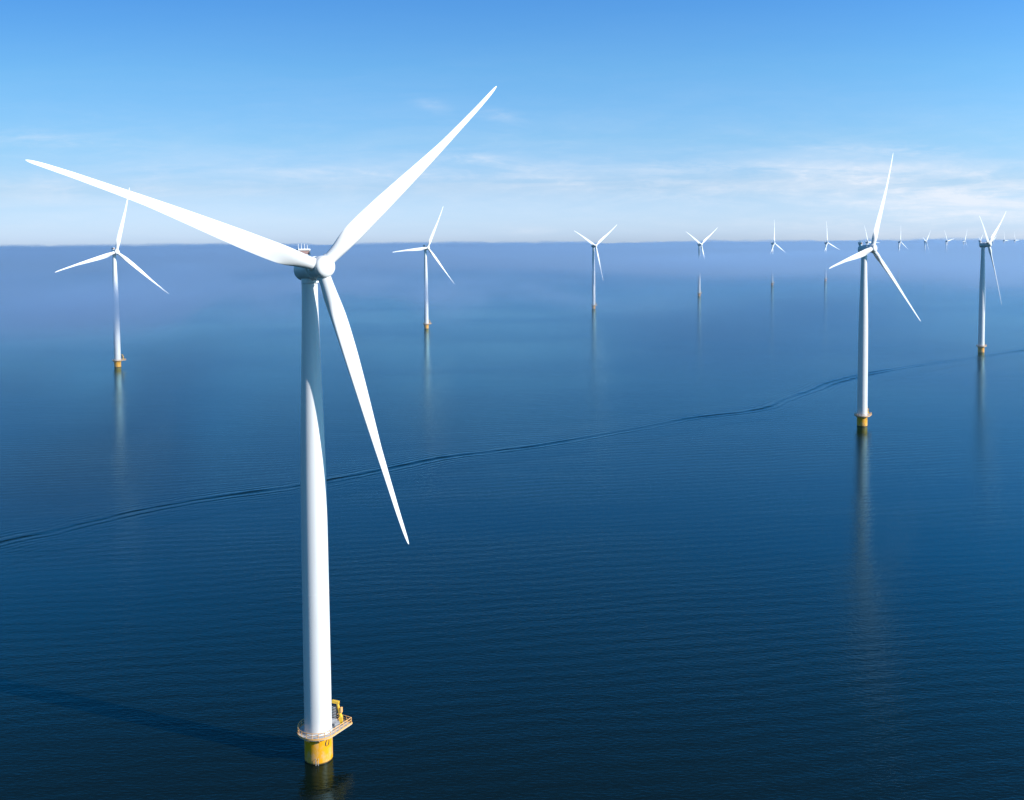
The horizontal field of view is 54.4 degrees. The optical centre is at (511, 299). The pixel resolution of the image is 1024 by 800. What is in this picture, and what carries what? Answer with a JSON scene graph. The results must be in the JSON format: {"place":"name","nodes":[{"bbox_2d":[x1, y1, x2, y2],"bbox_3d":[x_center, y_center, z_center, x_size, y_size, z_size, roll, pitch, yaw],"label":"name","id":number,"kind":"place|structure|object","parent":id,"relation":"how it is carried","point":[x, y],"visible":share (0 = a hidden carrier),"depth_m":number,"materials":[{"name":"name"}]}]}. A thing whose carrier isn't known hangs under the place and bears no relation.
{"place":"outdoors","nodes":[
{"label":"outdoors","id":0,"kind":"place"},
{"bbox_2d":[0,241,1023,799],"bbox_3d":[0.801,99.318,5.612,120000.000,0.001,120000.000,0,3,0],"label":"sea","id":1,"kind":"structure","parent":0,"point":[824,601],"depth_m":334.91,"materials":[{"name":"liquid"}]},
{"bbox_2d":[56,187,168,366],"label":"wind turbine","id":2,"kind":"object","parent":1,"relation":"in","point":[118,355],"visible":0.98,"depth_m":820.74,"materials":[{"name":"metal"}]},
{"bbox_2d":[26,86,496,765],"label":"wind turbine","id":3,"kind":"object","parent":1,"relation":"in","point":[320,726],"visible":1,"depth_m":188.24,"materials":[{"name":"metal"}]},
{"bbox_2d":[395,208,453,328],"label":"wind turbine","id":4,"kind":"object","parent":1,"relation":"in","point":[426,323],"visible":1,"depth_m":1172.94,"materials":[{"name":"metal"}]},
{"bbox_2d":[0,345,1023,567],"bbox_3d":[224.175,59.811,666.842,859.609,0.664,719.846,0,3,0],"label":"wake","id":5,"kind":"object","parent":1,"relation":"on","point":[37,535],"visible":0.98,"depth_m":453.08,"materials":[{"name":"liquid"}]},
{"bbox_2d":[575,225,616,308],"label":"wind turbine","id":6,"kind":"object","parent":1,"relation":"in","point":[593,304],"visible":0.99,"depth_m":1499.16,"materials":[{"name":"metal"}]},
{"bbox_2d":[688,227,717,295],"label":"wind turbine","id":7,"kind":"object","parent":1,"relation":"in","point":[699,244],"visible":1,"depth_m":1829.20,"materials":[{"name":"metal"}]},
{"bbox_2d":[770,222,785,284],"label":"wind turbine","id":8,"kind":"object","parent":1,"relation":"in","point":[771,253],"visible":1,"depth_m":2258.11,"materials":[{"name":"metal"}]},
{"bbox_2d":[823,222,839,280],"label":"wind turbine","id":9,"kind":"object","parent":1,"relation":"in","point":[825,268],"visible":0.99,"depth_m":2478.48,"materials":[{"name":"metal"}]},
{"bbox_2d":[829,155,919,426],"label":"wind turbine","id":10,"kind":"object","parent":1,"relation":"in","point":[862,414],"visible":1,"depth_m":531.87,"materials":[{"name":"metal"}]},
{"bbox_2d":[897,236,907,271],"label":"wind turbine","id":11,"kind":"object","parent":1,"relation":"in","point":[899,243],"visible":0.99,"depth_m":3129.19,"materials":[{"name":"metal"}]},
{"bbox_2d":[923,236,928,268],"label":"wind turbine","id":12,"kind":"object","parent":1,"relation":"in","point":[924,267],"visible":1,"depth_m":3449.18,"materials":[{"name":"metal"}]},
{"bbox_2d":[945,233,952,265],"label":"wind turbine","id":13,"kind":"object","parent":1,"relation":"in","point":[946,250],"visible":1,"depth_m":3764.50,"materials":[{"name":"metal"}]},
{"bbox_2d":[963,233,966,263],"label":"wind turbine","id":14,"kind":"object","parent":1,"relation":"in","point":[963,249],"visible":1,"depth_m":4071.93,"materials":[{"name":"metal"}]},
{"bbox_2d":[978,235,982,261],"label":"wind turbine","id":15,"kind":"object","parent":1,"relation":"in","point":[979,252],"visible":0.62,"depth_m":4394.76,"materials":[{"name":"metal"}]},
{"bbox_2d":[976,212,1005,352],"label":"wind turbine","id":16,"kind":"object","parent":1,"relation":"in","point":[981,344],"visible":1,"depth_m":876.62,"materials":[{"name":"metal"}]},
{"bbox_2d":[0,0,1023,248],"label":"sky","id":17,"kind":"structure","parent":0,"point":[280,121],"materials":[{"name":"blue"}]}
]}

